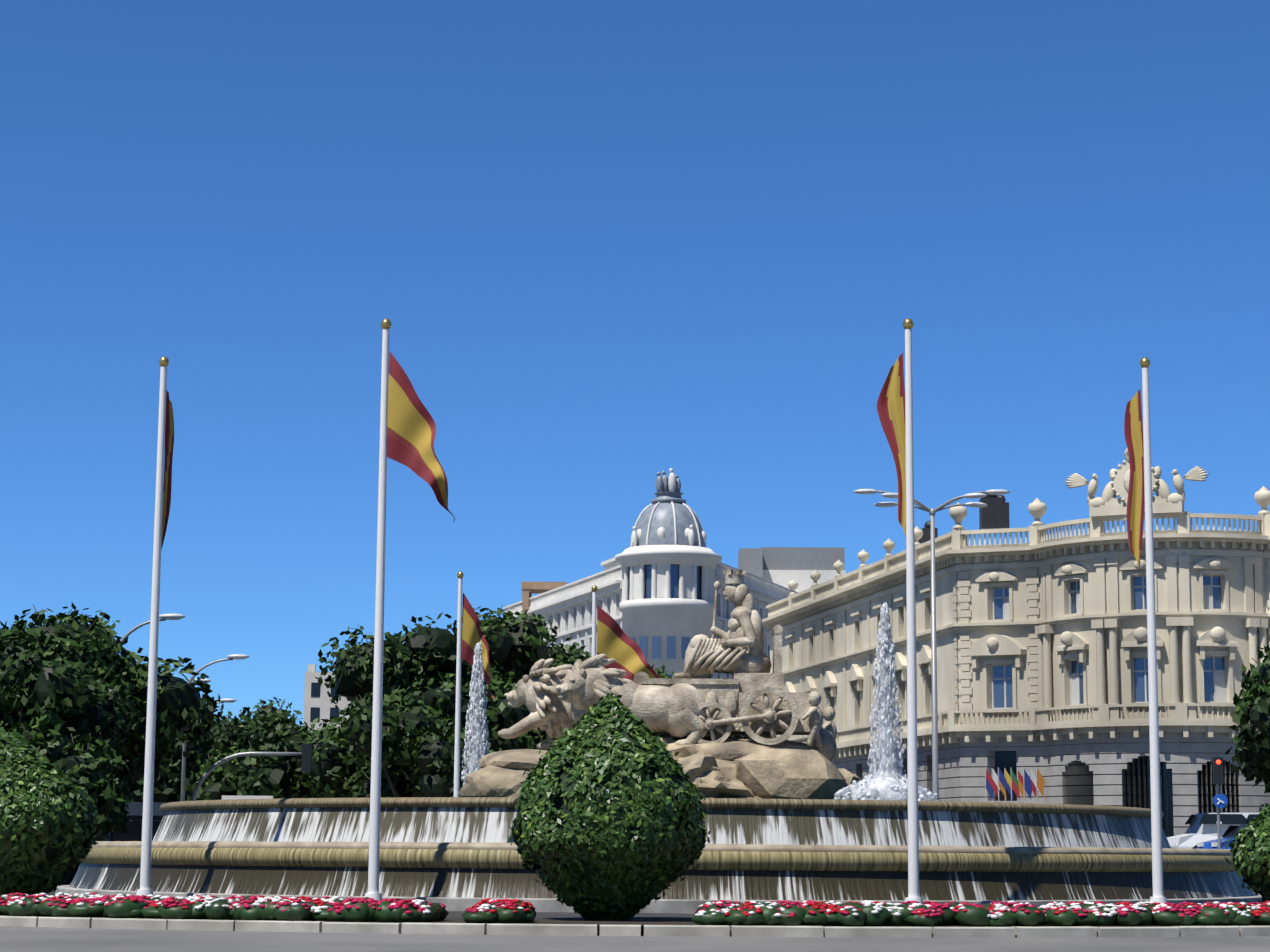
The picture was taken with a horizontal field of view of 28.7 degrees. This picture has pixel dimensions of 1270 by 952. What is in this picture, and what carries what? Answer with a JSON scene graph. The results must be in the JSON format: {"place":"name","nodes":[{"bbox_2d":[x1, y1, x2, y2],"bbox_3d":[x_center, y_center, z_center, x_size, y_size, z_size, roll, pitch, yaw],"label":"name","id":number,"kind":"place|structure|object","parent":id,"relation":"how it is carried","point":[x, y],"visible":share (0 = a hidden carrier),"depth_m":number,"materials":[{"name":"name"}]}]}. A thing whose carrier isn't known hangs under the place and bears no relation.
{"place":"outdoors","nodes":[
{"label":"outdoors","id":0,"kind":"place"},
{"bbox_2d":[0,925,1269,951],"bbox_3d":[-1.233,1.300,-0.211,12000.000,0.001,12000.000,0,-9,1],"label":"ground","id":1,"kind":"structure","parent":0,"point":[33,939],"depth_m":37.13,"materials":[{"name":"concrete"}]},
{"bbox_2d":[0,714,132,840],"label":"tree","id":2,"kind":"object","parent":1,"relation":"on","point":[93,773],"visible":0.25,"depth_m":81.15,"materials":[{"name":"green plant"}]},
{"bbox_2d":[0,625,137,755],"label":"tree","id":3,"kind":"object","parent":1,"relation":"on","point":[54,677],"visible":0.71,"depth_m":85.27,"materials":[{"name":"green plant"}]},
{"bbox_2d":[0,603,223,885],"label":"tree","id":4,"kind":"object","parent":1,"relation":"on","point":[183,707],"visible":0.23,"depth_m":91.37,"materials":[{"name":"green plant"}]},
{"bbox_2d":[116,751,167,788],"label":"tree","id":5,"kind":"object","parent":1,"relation":"on","point":[129,772],"depth_m":100.31,"materials":[{"name":"green plant"}]},
{"bbox_2d":[105,613,185,840],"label":"street lamp","id":6,"kind":"object","parent":1,"relation":"on","point":[170,616],"visible":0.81,"depth_m":91.50,"materials":[{"name":"grey metal"}]},
{"bbox_2d":[123,721,215,801],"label":"tree","id":7,"kind":"object","parent":1,"relation":"on","point":[167,787],"visible":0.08,"depth_m":117.28,"materials":[{"name":"green plant"}]},
{"bbox_2d":[192,679,210,682],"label":"street lamp","id":8,"kind":"object","parent":1,"relation":"on","point":[206,680],"visible":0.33,"depth_m":126.23,"materials":[{"name":"grey metal"}]},
{"bbox_2d":[176,741,229,779],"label":"tree","id":9,"kind":"object","parent":1,"relation":"on","point":[189,773],"visible":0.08,"depth_m":136.28,"materials":[{"name":"green plant"}]},
{"bbox_2d":[180,654,248,800],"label":"street lamp","id":10,"kind":"object","parent":1,"relation":"on","point":[232,657],"visible":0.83,"depth_m":109.88,"materials":[{"name":"grey metal"}]},
{"bbox_2d":[178,742,264,800],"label":"tree","id":11,"kind":"object","parent":1,"relation":"on","point":[216,784],"visible":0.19,"depth_m":116.27,"materials":[{"name":"green plant"}]},
{"bbox_2d":[217,698,236,703],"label":"street lamp","id":12,"kind":"object","parent":1,"relation":"on","point":[227,700],"visible":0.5,"depth_m":143.08,"materials":[{"name":"grey metal"}]},
{"bbox_2d":[190,708,273,775],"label":"tree","id":13,"kind":"object","parent":1,"relation":"on","point":[227,733],"visible":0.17,"depth_m":146.67,"materials":[{"name":"green plant"}]},
{"bbox_2d":[191,736,281,783],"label":"tree","id":14,"kind":"object","parent":1,"relation":"on","point":[267,740],"depth_m":124.63,"materials":[{"name":"green plant"}]},
{"bbox_2d":[191,744,311,800],"bbox_3d":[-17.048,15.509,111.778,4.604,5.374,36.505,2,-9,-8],"label":"traffic light","id":15,"kind":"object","parent":1,"relation":"on","point":[305,754],"depth_m":94.67,"materials":[{"name":"grey metal"}]},
{"bbox_2d":[213,697,308,743],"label":"tree","id":16,"kind":"object","parent":1,"relation":"on","point":[271,715],"visible":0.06,"depth_m":158.83,"materials":[{"name":"green plant"}]},
{"bbox_2d":[261,719,305,744],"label":"tree","id":17,"kind":"object","parent":1,"relation":"on","point":[272,734],"visible":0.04,"depth_m":149.22,"materials":[{"name":"green plant"}]},
{"bbox_2d":[225,722,383,798],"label":"tree","id":18,"kind":"object","parent":1,"relation":"on","point":[328,776],"visible":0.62,"depth_m":112.64,"materials":[{"name":"green plant"}]},
{"bbox_2d":[101,582,566,840],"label":"building","id":19,"kind":"structure","parent":1,"relation":"on","point":[317,703],"depth_m":300.68,"materials":[{"name":"brown stone"}]},
{"bbox_2d":[306,685,418,787],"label":"tree","id":20,"kind":"object","parent":1,"relation":"on","point":[396,697],"visible":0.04,"depth_m":117.78,"materials":[{"name":"green plant"}]},
{"bbox_2d":[329,699,490,797],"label":"tree","id":21,"kind":"object","parent":1,"relation":"on","point":[428,754],"visible":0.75,"depth_m":109.15,"materials":[{"name":"green plant"}]},
{"bbox_2d":[314,612,520,716],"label":"tree","id":22,"kind":"object","parent":1,"relation":"on","point":[425,651],"visible":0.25,"depth_m":128.44,"materials":[{"name":"green plant"}]},
{"bbox_2d":[351,671,531,796],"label":"tree","id":23,"kind":"object","parent":1,"relation":"on","point":[440,697],"visible":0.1,"depth_m":114.09,"materials":[{"name":"green plant"}]},
{"bbox_2d":[396,626,511,702],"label":"tree","id":24,"kind":"object","parent":1,"relation":"on","point":[424,685],"visible":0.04,"depth_m":134.67,"materials":[{"name":"green plant"}]},
{"bbox_2d":[468,685,545,748],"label":"tree","id":25,"kind":"object","parent":1,"relation":"on","point":[502,713],"visible":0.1,"depth_m":116.60,"materials":[{"name":"green plant"}]},
{"bbox_2d":[452,604,577,684],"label":"tree","id":26,"kind":"object","parent":1,"relation":"on","point":[519,648],"visible":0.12,"depth_m":137.47,"materials":[{"name":"green plant"}]},
{"bbox_2d":[518,728,547,749],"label":"tree","id":27,"kind":"object","parent":1,"relation":"on","point":[526,742],"visible":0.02,"depth_m":115.10,"materials":[{"name":"green plant"}]},
{"bbox_2d":[508,634,590,678],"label":"tree","id":28,"kind":"object","parent":1,"relation":"on","point":[574,650],"visible":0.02,"depth_m":149.27,"materials":[{"name":"green plant"}]},
{"bbox_2d":[508,656,660,734],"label":"tree","id":29,"kind":"object","parent":1,"relation":"on","point":[568,664],"depth_m":145.15,"materials":[{"name":"green plant"}]},
{"bbox_2d":[0,916,1269,937],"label":"kerb","id":30,"kind":"structure","parent":1,"relation":"on","point":[618,930],"depth_m":40.87,"materials":[{"name":"concrete"}]},
{"bbox_2d":[646,660,669,735],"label":"tree","id":31,"kind":"object","parent":1,"relation":"on","point":[660,674],"depth_m":149.50,"materials":[{"name":"green plant"}]},
{"bbox_2d":[55,797,1265,912],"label":"fountain basins","id":32,"kind":"object","parent":1,"relation":"on","point":[455,853],"visible":0.81,"depth_m":52.25,"materials":[{"name":"stone"}]},
{"bbox_2d":[459,641,490,794],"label":"water jet","id":33,"kind":"object","parent":32,"relation":"on","point":[478,701],"visible":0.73,"depth_m":71.61,"materials":[{"name":"white liquid"}]},
{"bbox_2d":[460,569,860,799],"bbox_3d":[0.909,6.591,64.943,11.006,8.254,7.887,0,-9,1],"label":"cibeles statue group","id":34,"kind":"object","parent":32,"relation":"on","point":[690,706],"visible":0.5,"depth_m":63.52,"materials":[{"name":"stone"}]},
{"bbox_2d":[834,602,937,800],"bbox_3d":[5.980,5.812,58.904,2.556,5.606,2.636,0,-9,1],"label":"water jet","id":35,"kind":"object","parent":32,"relation":"on","point":[882,783],"visible":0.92,"depth_m":58.75,"materials":[{"name":"white liquid"}]},
{"bbox_2d":[659,734,732,737],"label":"tree","id":36,"kind":"object","parent":1,"relation":"on","point":[661,735],"depth_m":122.56,"materials":[{"name":"green plant"}]},
{"bbox_2d":[655,670,737,736],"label":"tree","id":37,"kind":"object","parent":1,"relation":"on","point":[673,673],"depth_m":152.19,"materials":[{"name":"green plant"}]},
{"bbox_2d":[733,735,776,737],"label":"tree","id":38,"kind":"object","parent":1,"relation":"on","point":[764,736],"depth_m":157.11,"materials":[{"name":"green plant"}]},
{"bbox_2d":[762,448,1269,836],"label":"palacio linares","id":39,"kind":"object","parent":1,"relation":"on","point":[1042,651],"visible":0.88,"depth_m":146.50,"materials":[{"name":"stone"}]},
{"bbox_2d":[985,767,1044,802],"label":"row of flags","id":40,"kind":"object","parent":39,"relation":"attached to","point":[1024,784],"visible":0.94,"depth_m":137.58,"materials":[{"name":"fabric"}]},
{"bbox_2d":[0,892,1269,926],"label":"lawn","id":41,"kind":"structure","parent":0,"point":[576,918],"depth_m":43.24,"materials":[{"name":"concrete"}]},
{"bbox_2d":[0,730,103,894],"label":"bush","id":42,"kind":"object","parent":41,"relation":"on","point":[48,818],"visible":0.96,"depth_m":46.57,"materials":[{"name":"green plant"}]},
{"bbox_2d":[136,356,173,895],"bbox_3d":[-10.230,3.218,52.911,0.418,11.730,0.548,0,-9,1],"label":"flag pole","id":43,"kind":"object","parent":41,"relation":"on","point":[164,467],"visible":0.98,"depth_m":52.88,"materials":[{"name":"white metal"}]},
{"bbox_2d":[364,318,454,900],"bbox_3d":[-4.501,2.667,49.687,1.666,11.930,0.536,-2,-9,13],"label":"flag pole","id":44,"kind":"object","parent":41,"relation":"on","point":[407,430],"visible":0.96,"depth_m":50.08,"materials":[{"name":"white metal"}]},
{"bbox_2d":[454,571,493,796],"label":"flag pole","id":45,"kind":"object","parent":41,"relation":"on","point":[470,635],"visible":0.85,"depth_m":82.22,"materials":[{"name":"white painted metal"},{"name":"gold"},{"name":"fabric"}]},
{"bbox_2d":[508,693,710,919],"bbox_3d":[-0.445,5.894,43.946,3.578,4.137,3.276,0,-9,1],"label":"bush","id":46,"kind":"object","parent":41,"relation":"on","point":[607,822],"visible":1,"depth_m":43.01,"materials":[{"name":"green plant"}]},
{"bbox_2d":[591,585,658,680],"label":"flag pole","id":47,"kind":"object","parent":41,"relation":"on","point":[619,645],"visible":0.56,"depth_m":83.18,"materials":[{"name":"white painted metal"},{"name":"gold"},{"name":"fabric"}]},
{"bbox_2d":[0,892,1269,926],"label":"flower bed","id":48,"kind":"object","parent":41,"relation":"on","point":[869,913],"visible":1,"depth_m":41.73,"materials":[{"name":"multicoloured plant"}]},
{"bbox_2d":[877,318,922,902],"bbox_3d":[5.328,2.717,49.570,0.845,11.930,0.414,-6,-11,38],"label":"flag pole","id":49,"kind":"object","parent":41,"relation":"on","point":[895,406],"visible":0.98,"depth_m":49.71,"materials":[{"name":"white painted metal"},{"name":"gold"},{"name":"fabric"}]},
{"bbox_2d":[1124,357,1166,902],"bbox_3d":[10.744,3.257,52.204,0.659,11.730,0.418,0,-9,1],"label":"flag pole","id":50,"kind":"object","parent":41,"relation":"on","point":[1137,440],"visible":0.98,"depth_m":52.50,"materials":[{"name":"white painted metal"},{"name":"gold-colored metal"},{"name":"fabric"}]},
{"bbox_2d":[1224,803,1269,902],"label":"bush","id":51,"kind":"object","parent":41,"relation":"on","point":[1250,851],"visible":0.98,"depth_m":46.87,"materials":[{"name":"green plant"}]},
{"bbox_2d":[0,0,1269,725],"label":"sky","id":52,"kind":"structure","parent":0,"point":[606,247],"materials":[{"name":"blue"}]},
{"bbox_2d":[503,468,845,678],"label":"domed building","id":53,"kind":"structure","parent":0,"point":[657,579],"depth_m":259.98,"materials":[{"name":"white stone"}]},
{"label":"road rise","id":54,"kind":"object","parent":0,"visible":0},
{"bbox_2d":[854,489,1009,800],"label":"street lamp","id":55,"kind":"object","parent":54,"relation":"on","point":[935,777],"depth_m":116.03,"materials":[{"name":"grey metal"}]},
{"bbox_2d":[1166,813,1258,848],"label":"car","id":56,"kind":"object","parent":54,"relation":"on","point":[1202,827],"visible":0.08,"depth_m":96.61,"materials":[{"name":"white paint"}]},
{"bbox_2d":[1212,757,1227,848],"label":"traffic light","id":57,"kind":"object","parent":54,"relation":"on","point":[1220,801],"visible":0.88,"depth_m":82.74,"materials":[{"name":"grey metal"}]},
{"bbox_2d":[1197,824,1247,848],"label":"blue hatchback car","id":58,"kind":"object","parent":54,"relation":"on","point":[1231,832],"visible":0.19,"depth_m":85.57,"materials":[{"name":"blue paint"}]},
{"bbox_2d":[1225,645,1269,792],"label":"tree","id":59,"kind":"object","parent":54,"relation":"on","point":[1252,750],"visible":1,"depth_m":101.53,"materials":[{"name":"green plant"}]}
]}

